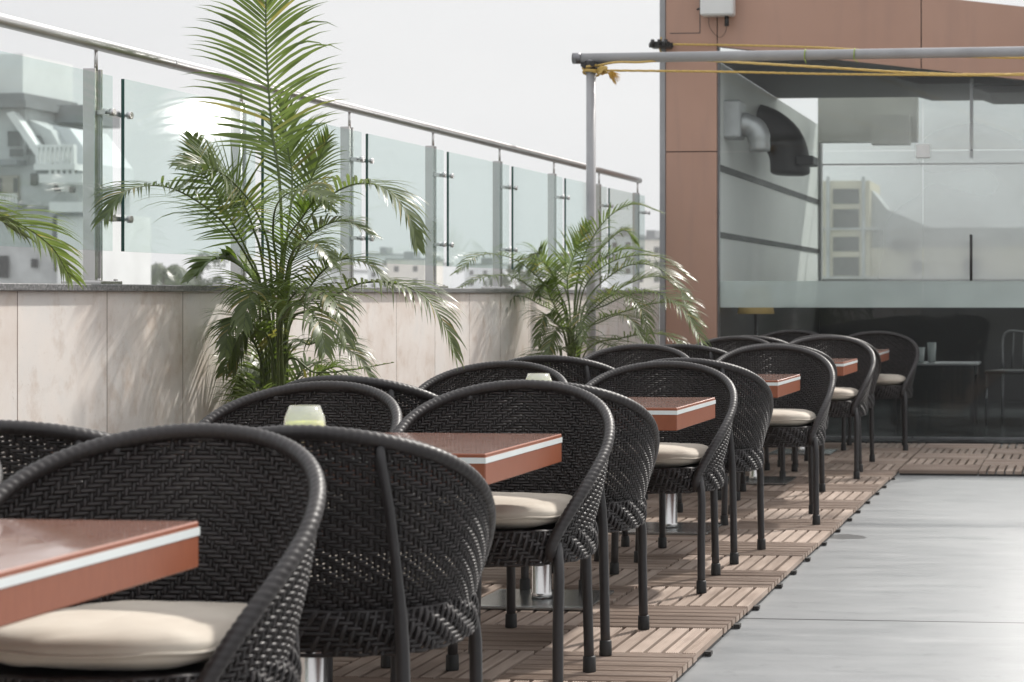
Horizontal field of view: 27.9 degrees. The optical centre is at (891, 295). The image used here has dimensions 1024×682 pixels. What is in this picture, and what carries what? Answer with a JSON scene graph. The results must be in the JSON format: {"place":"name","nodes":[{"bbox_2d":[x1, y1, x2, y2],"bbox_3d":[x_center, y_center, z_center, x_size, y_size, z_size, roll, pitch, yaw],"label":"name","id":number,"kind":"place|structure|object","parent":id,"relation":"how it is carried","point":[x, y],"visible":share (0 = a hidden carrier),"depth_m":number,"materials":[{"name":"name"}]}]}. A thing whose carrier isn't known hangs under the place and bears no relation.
{"place":"outdoors","nodes":[
{"label":"outdoors","id":0,"kind":"place"},
{"bbox_2d":[0,462,2,483],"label":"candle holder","id":1,"kind":"object","parent":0,"point":[1,475],"visible":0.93,"depth_m":3.58,"materials":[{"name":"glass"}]},
{"bbox_2d":[0,54,150,284],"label":"white apartment block","id":2,"kind":"structure","parent":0,"point":[41,137],"depth_m":178.65,"materials":[{"name":"white concrete"}]},
{"bbox_2d":[0,178,1,192],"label":"window","id":3,"kind":"structure","parent":2,"relation":"in","point":[0,178],"depth_m":178.32,"materials":[{"name":"grey glass"}]},
{"bbox_2d":[0,256,8,277],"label":"window","id":4,"kind":"structure","parent":2,"relation":"in","point":[4,260],"depth_m":178.32,"materials":[{"name":"grey glass"}]},
{"bbox_2d":[8,131,20,145],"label":"window","id":5,"kind":"structure","parent":2,"relation":"in","point":[14,137],"depth_m":178.18,"materials":[{"name":"grey glass"}]},
{"bbox_2d":[13,178,17,191],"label":"window","id":6,"kind":"structure","parent":2,"relation":"in","point":[15,180],"depth_m":178.18,"materials":[{"name":"grey glass"}]},
{"bbox_2d":[9,149,23,156],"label":"window","id":7,"kind":"structure","parent":2,"relation":"in","point":[12,152],"depth_m":178.18,"materials":[{"name":"grey glass"}]},
{"bbox_2d":[26,149,34,154],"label":"window","id":8,"kind":"structure","parent":2,"relation":"in","point":[28,151],"depth_m":178.05,"materials":[{"name":"grey glass"}]},
{"bbox_2d":[30,173,37,184],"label":"window","id":9,"kind":"structure","parent":2,"relation":"in","point":[33,176],"depth_m":178.01,"materials":[{"name":"grey glass"}]},
{"bbox_2d":[31,259,37,267],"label":"window","id":10,"kind":"structure","parent":2,"relation":"in","point":[34,262],"depth_m":178.01,"materials":[{"name":"grey glass"}]},
{"bbox_2d":[36,135,44,144],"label":"window","id":11,"kind":"structure","parent":2,"relation":"in","point":[40,139],"depth_m":178.34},
{"bbox_2d":[53,216,56,237],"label":"window","id":12,"kind":"structure","parent":2,"relation":"in","point":[54,232],"depth_m":177.84,"materials":[{"name":"grey glass"}]},
{"bbox_2d":[54,184,61,191],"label":"window","id":13,"kind":"structure","parent":2,"relation":"in","point":[56,188],"depth_m":178.10,"materials":[{"name":"grey glass"}]},
{"bbox_2d":[69,186,75,192],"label":"window","id":14,"kind":"structure","parent":2,"relation":"in","point":[72,189],"depth_m":177.66,"materials":[{"name":"grey glass"}]},
{"bbox_2d":[151,263,195,284],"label":"skyline tree","id":15,"kind":"object","parent":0,"point":[165,273],"visible":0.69,"depth_m":196.54,"materials":[{"name":"green plant"}]},
{"bbox_2d":[159,252,213,284],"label":"skyline tree","id":16,"kind":"object","parent":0,"point":[196,281],"visible":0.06,"depth_m":230.34,"materials":[{"name":"green plant"}]},
{"bbox_2d":[153,251,228,284],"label":"skyline tree","id":17,"kind":"object","parent":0,"point":[207,282],"visible":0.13,"depth_m":249.43,"materials":[{"name":"green plant"}]},
{"bbox_2d":[303,265,367,286],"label":"distant building","id":18,"kind":"structure","parent":0,"point":[358,274],"depth_m":579.15,"materials":[{"name":"white concrete"}]},
{"bbox_2d":[368,247,403,286],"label":"distant building","id":19,"kind":"structure","parent":0,"point":[388,251],"depth_m":536.13,"materials":[{"name":"white concrete"}]},
{"bbox_2d":[385,252,443,287],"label":"distant building","id":20,"kind":"structure","parent":0,"point":[400,267],"depth_m":494.21,"materials":[{"name":"white concrete"}]},
{"bbox_2d":[394,266,398,271],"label":"window","id":21,"kind":"structure","parent":20,"relation":"in","point":[396,268],"depth_m":494.27,"materials":[{"name":"grey glass"}]},
{"bbox_2d":[413,266,417,271],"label":"window","id":22,"kind":"structure","parent":20,"relation":"in","point":[415,268],"depth_m":493.79,"materials":[{"name":"grey glass"}]},
{"bbox_2d":[437,256,452,287],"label":"distant building","id":23,"kind":"structure","parent":0,"point":[447,276],"depth_m":564.90,"materials":[{"name":"white concrete"}]},
{"bbox_2d":[464,258,517,288],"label":"distant building","id":24,"kind":"structure","parent":0,"point":[486,267],"depth_m":574.44,"materials":[{"name":"white concrete"}]},
{"bbox_2d":[0,0,1023,287],"label":"sky","id":25,"kind":"structure","parent":0,"point":[504,71],"materials":[{"name":"white"}]},
{"bbox_2d":[484,266,544,288],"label":"skyline tree","id":26,"kind":"object","parent":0,"point":[506,280],"visible":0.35,"depth_m":306.19,"materials":[{"name":"green plant"}]},
{"bbox_2d":[544,255,585,289],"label":"distant building","id":27,"kind":"structure","parent":0,"point":[565,282],"depth_m":571.73,"materials":[{"name":"white concrete"}]},
{"bbox_2d":[607,227,645,289],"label":"distant building","id":28,"kind":"structure","parent":0,"point":[625,241],"depth_m":478.63,"materials":[{"name":"grey concrete"}]},
{"bbox_2d":[625,268,629,273],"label":"window","id":29,"kind":"structure","parent":28,"relation":"in","point":[627,270],"depth_m":478.48,"materials":[{"name":"grey glass"}]},
{"bbox_2d":[630,230,659,344],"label":"distant building","id":30,"kind":"structure","parent":0,"point":[650,241],"depth_m":427.09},
{"bbox_2d":[677,444,1023,681],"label":"terrace floor","id":31,"kind":"structure","parent":0,"point":[909,578],"depth_m":7.16,"materials":[{"name":"grey tile"}]},
{"bbox_2d":[0,283,660,590],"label":"parapet wall","id":32,"kind":"structure","parent":31,"relation":"on","point":[112,358],"depth_m":6.96,"materials":[{"name":"stone"}]},
{"bbox_2d":[0,13,649,289],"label":"glass railing","id":33,"kind":"object","parent":32,"relation":"on","point":[94,112],"visible":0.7,"depth_m":8.96,"materials":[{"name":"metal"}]},
{"bbox_2d":[333,443,1023,681],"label":"wooden deck","id":34,"kind":"structure","parent":31,"relation":"on","point":[690,627],"depth_m":7.43,"materials":[{"name":"brown wood"}]},
{"bbox_2d":[0,192,87,289],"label":"palm plant","id":35,"kind":"object","parent":34,"relation":"on","point":[66,270],"visible":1,"depth_m":5.38,"materials":[{"name":"plant"}]},
{"bbox_2d":[0,519,199,627],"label":"restaurant table","id":36,"kind":"object","parent":34,"relation":"on","point":[48,565],"visible":1,"depth_m":2.98,"materials":[{"name":"red laminate"}]},
{"bbox_2d":[0,420,200,599],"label":"wicker chair","id":37,"kind":"object","parent":34,"relation":"on","point":[20,433],"visible":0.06,"depth_m":4.02,"materials":[{"name":"wicker"}]},
{"bbox_2d":[0,423,326,681],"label":"wicker chair","id":38,"kind":"object","parent":34,"relation":"on","point":[223,627],"visible":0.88,"depth_m":3.61,"materials":[{"name":"wicker"}]},
{"bbox_2d":[89,0,466,404],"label":"palm plant","id":39,"kind":"object","parent":34,"relation":"on","point":[271,367],"visible":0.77,"depth_m":7.19,"materials":[{"name":"plant"}]},
{"bbox_2d":[38,432,561,681],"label":"restaurant table","id":40,"kind":"object","parent":34,"relation":"on","point":[491,458],"visible":0.2,"depth_m":5.01,"materials":[{"name":"red laminate"}]},
{"bbox_2d":[285,420,323,442],"bbox_3d":[-1.410,0.317,4.780,0.100,0.106,0.100,0,0,6],"label":"candle bowl","id":41,"kind":"object","parent":40,"relation":"on","point":[309,422],"visible":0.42,"depth_m":4.75,"materials":[{"name":"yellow glass"}]},
{"bbox_2d":[199,380,402,681],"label":"wicker chair","id":42,"kind":"object","parent":34,"relation":"on","point":[378,410],"visible":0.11,"depth_m":5.76,"materials":[{"name":"wicker"}]},
{"bbox_2d":[190,425,495,681],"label":"wicker chair","id":43,"kind":"object","parent":34,"relation":"on","point":[403,598],"visible":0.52,"depth_m":3.93,"materials":[{"name":"wicker"}]},
{"bbox_2d":[279,375,438,430],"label":"wicker chair","id":44,"kind":"object","parent":34,"relation":"on","point":[412,397],"visible":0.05,"depth_m":5.98,"materials":[{"name":"wicker"}]},
{"bbox_2d":[418,361,567,588],"bbox_3d":[-1.518,0.660,7.476,0.624,0.815,0.552,0,0,6],"label":"wicker chair","id":45,"kind":"object","parent":34,"relation":"on","point":[460,378],"visible":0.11,"depth_m":7.70,"materials":[{"name":"wicker"}]},
{"bbox_2d":[390,379,614,681],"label":"wicker chair","id":46,"kind":"object","parent":34,"relation":"on","point":[554,523],"visible":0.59,"depth_m":5.61,"materials":[{"name":"wicker"}]},
{"bbox_2d":[457,380,659,655],"bbox_3d":[-1.030,0.659,6.138,0.624,0.818,0.553,0,0,5],"label":"wicker chair","id":47,"kind":"object","parent":34,"relation":"on","point":[623,505],"visible":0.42,"depth_m":6.00,"materials":[{"name":"wicker"}]},
{"bbox_2d":[494,355,629,561],"bbox_3d":[-1.363,0.653,8.230,0.616,0.830,0.545,0,0,4],"label":"wicker chair","id":48,"kind":"object","parent":34,"relation":"on","point":[570,369],"visible":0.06,"depth_m":7.98,"materials":[{"name":"wicker"}]},
{"bbox_2d":[410,397,715,610],"bbox_3d":[-1.222,0.718,6.952,1.102,0.696,0.682,0,0,6],"label":"restaurant table","id":49,"kind":"object","parent":34,"relation":"on","point":[672,413],"visible":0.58,"depth_m":6.91,"materials":[{"name":"red laminate"}]},
{"bbox_2d":[451,199,711,363],"bbox_3d":[-1.745,0.278,11.059,1.448,1.643,1.367,0,0,-15],"label":"palm plant","id":50,"kind":"object","parent":34,"relation":"on","point":[572,347],"visible":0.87,"depth_m":11.15,"materials":[{"name":"plant"}]},
{"bbox_2d":[579,344,688,512],"bbox_3d":[-1.259,0.653,9.611,0.627,0.830,0.555,0,0,4],"label":"wicker chair","id":51,"kind":"object","parent":34,"relation":"on","point":[627,354],"visible":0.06,"depth_m":9.85,"materials":[{"name":"wicker"}]},
{"bbox_2d":[578,361,737,593],"bbox_3d":[-0.882,0.659,7.413,0.618,0.818,0.547,0,0,4],"label":"wicker chair","id":52,"kind":"object","parent":34,"relation":"on","point":[687,460],"visible":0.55,"depth_m":7.55,"materials":[{"name":"wicker"}]},
{"bbox_2d":[645,344,726,499],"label":"wicker chair","id":53,"kind":"object","parent":34,"relation":"on","point":[702,351],"visible":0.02,"depth_m":10.38,"materials":[{"name":"wicker"}]},
{"bbox_2d":[591,373,799,534],"bbox_3d":[-1.012,0.718,9.072,1.102,0.696,0.682,0,0,6],"label":"restaurant table","id":54,"kind":"object","parent":34,"relation":"on","point":[779,385],"visible":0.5,"depth_m":9.04,"materials":[{"name":"red laminate"}]},
{"bbox_2d":[633,357,773,564],"bbox_3d":[-0.794,0.657,8.154,0.617,0.822,0.546,0,0,8],"label":"wicker chair","id":55,"kind":"object","parent":34,"relation":"on","point":[745,451],"visible":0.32,"depth_m":8.00,"materials":[{"name":"wicker"}]},
{"bbox_2d":[690,336,769,470],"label":"wicker chair","id":56,"kind":"object","parent":34,"relation":"on","point":[724,344],"visible":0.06,"depth_m":12.21,"materials":[{"name":"wicker"}]},
{"bbox_2d":[728,335,792,466],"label":"wicker chair","id":57,"kind":"object","parent":34,"relation":"on","point":[771,340],"visible":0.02,"depth_m":12.40,"materials":[{"name":"wicker"}]},
{"bbox_2d":[716,344,835,524],"bbox_3d":[-0.577,0.653,9.524,0.618,0.830,0.547,0,0,-2],"label":"wicker chair","id":58,"kind":"object","parent":34,"relation":"on","point":[801,423],"visible":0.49,"depth_m":9.66,"materials":[{"name":"wicker"}]},
{"bbox_2d":[734,343,836,500],"bbox_3d":[-0.603,0.656,10.587,0.626,0.823,0.554,0,0,2],"label":"wicker chair","id":59,"kind":"object","parent":34,"relation":"on","point":[740,483],"visible":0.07,"depth_m":10.67,"materials":[{"name":"wicker"}]},
{"bbox_2d":[760,329,816,342],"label":"wicker chair","id":60,"kind":"object","parent":34,"relation":"on","point":[782,335],"visible":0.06,"depth_m":14.31,"materials":[{"name":"wicker"}]},
{"bbox_2d":[728,358,857,484],"bbox_3d":[-0.783,0.718,11.431,1.102,0.696,0.682,0,0,6],"label":"restaurant table","id":61,"kind":"object","parent":34,"relation":"on","point":[845,366],"visible":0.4,"depth_m":11.36,"materials":[{"name":"red laminate"}]},
{"bbox_2d":[572,46,1023,354],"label":"canopy frame","id":62,"kind":"object","parent":34,"relation":"on","point":[584,60],"visible":0.83,"depth_m":11.90,"materials":[{"name":"metal"}]},
{"bbox_2d":[582,60,1023,84],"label":"tied rope","id":63,"kind":"object","parent":62,"relation":"attached to","point":[602,69],"visible":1,"depth_m":11.87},
{"bbox_2d":[779,335,875,478],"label":"wicker chair","id":64,"kind":"object","parent":34,"relation":"on","point":[850,396],"visible":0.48,"depth_m":11.97,"materials":[{"name":"wicker"}]},
{"bbox_2d":[769,349,888,454],"bbox_3d":[-0.600,0.718,13.503,1.102,0.696,0.682,0,0,6],"label":"restaurant table","id":65,"kind":"object","parent":34,"relation":"on","point":[884,354],"visible":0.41,"depth_m":13.47,"materials":[{"name":"red laminate"}]},
{"bbox_2d":[789,334,880,463],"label":"wicker chair","id":66,"kind":"object","parent":34,"relation":"on","point":[871,396],"visible":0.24,"depth_m":12.55,"materials":[{"name":"wicker"}]},
{"bbox_2d":[841,331,919,450],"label":"wicker chair","id":67,"kind":"object","parent":34,"relation":"on","point":[896,378],"visible":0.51,"depth_m":14.10,"materials":[{"name":"wicker"}]},
{"bbox_2d":[660,0,1023,444],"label":"restaurant building","id":68,"kind":"structure","parent":31,"relation":"on","point":[741,225],"depth_m":15.16,"materials":[{"name":"grey glass"}]},
{"bbox_2d":[649,39,673,48],"bbox_3d":[-1.724,-1.875,14.856,0.180,0.056,0.142,0,0,6],"label":"corner clamp","id":69,"kind":"object","parent":68,"relation":"attached to","point":[660,44],"visible":1,"depth_m":14.81,"materials":[{"name":"black plastic"}]},
{"bbox_2d":[659,37,1023,73],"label":"corner rope","id":70,"kind":"object","parent":69,"relation":"hanging from","point":[825,67],"visible":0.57,"depth_m":12.68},
{"bbox_2d":[697,0,734,37],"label":"wall box","id":71,"kind":"object","parent":68,"relation":"attached to","point":[725,9],"visible":1,"depth_m":14.76,"materials":[{"name":"white plastic"}]},
{"bbox_2d":[737,307,774,335],"bbox_3d":[-1.060,0.508,15.527,0.290,1.160,0.290,0,0,6],"label":"floor lamp","id":72,"kind":"object","parent":68,"relation":"on","point":[755,311],"visible":0.27,"depth_m":15.42,"materials":[{"name":"gold metal"}]},
{"bbox_2d":[724,100,817,175],"bbox_3d":[-1.074,-1.335,16.171,0.768,0.654,2.018,0,0,6],"label":"air duct","id":73,"kind":"object","parent":68,"relation":"attached to","point":[777,136],"visible":0.96,"depth_m":16.60,"materials":[{"name":"grey metal"}]},
{"bbox_2d":[819,143,1023,280],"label":"window frame","id":74,"kind":"structure","parent":68,"relation":"in","point":[821,164],"depth_m":20.51,"materials":[{"name":"grey metal"}]},
{"bbox_2d":[891,361,980,423],"bbox_3d":[0.370,0.832,17.146,0.770,0.512,0.560,0,0,6],"label":"indoor table","id":75,"kind":"object","parent":68,"relation":"on","point":[966,368],"visible":0.67,"depth_m":16.89,"materials":[{"name":"black wood"}]},
{"bbox_2d":[918,347,924,362],"bbox_3d":[0.244,0.509,17.058,0.080,0.130,0.079,0,0,6],"label":"tumbler","id":76,"kind":"object","parent":75,"relation":"on","point":[922,353],"visible":0.69,"depth_m":17.03,"materials":[{"name":"grey glass"}]},
{"bbox_2d":[927,342,935,361],"bbox_3d":[0.343,0.489,17.148,0.080,0.170,0.079,0,0,6],"label":"tumbler","id":77,"kind":"object","parent":75,"relation":"on","point":[931,348],"visible":1,"depth_m":17.12,"materials":[{"name":"glass"}]},
{"bbox_2d":[984,330,1023,418],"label":"dining chair","id":78,"kind":"object","parent":68,"relation":"on","point":[1002,371],"visible":1,"depth_m":17.78,"materials":[{"name":"metal"}]},
{"bbox_2d":[823,176,1023,278],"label":"cream building","id":79,"kind":"structure","parent":0,"point":[868,233],"depth_m":241.63,"materials":[{"name":"beige concrete"}]},
{"bbox_2d":[833,189,858,203],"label":"window","id":80,"kind":"structure","parent":79,"relation":"in","point":[840,196],"depth_m":241.54,"materials":[{"name":"grey glass"}]},
{"bbox_2d":[833,209,858,227],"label":"window","id":81,"kind":"structure","parent":79,"relation":"in","point":[842,218],"depth_m":241.54,"materials":[{"name":"grey glass"}]},
{"bbox_2d":[833,237,858,250],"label":"window","id":82,"kind":"structure","parent":79,"relation":"in","point":[839,243],"depth_m":241.54,"materials":[{"name":"grey glass"}]},
{"bbox_2d":[833,257,858,275],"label":"window","id":83,"kind":"structure","parent":79,"relation":"in","point":[842,266],"depth_m":241.54,"materials":[{"name":"grey glass"}]},
{"bbox_2d":[892,240,916,249],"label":"window","id":84,"kind":"structure","parent":79,"relation":"in","point":[896,244],"depth_m":240.83,"materials":[{"name":"grey glass"}]},
{"bbox_2d":[912,261,921,271],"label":"window","id":85,"kind":"structure","parent":79,"relation":"in","point":[916,265],"depth_m":240.71,"materials":[{"name":"grey glass"}]},
{"bbox_2d":[964,260,978,272],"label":"window","id":86,"kind":"structure","parent":79,"relation":"in","point":[966,262],"depth_m":240.07,"materials":[{"name":"grey glass"}]}
]}

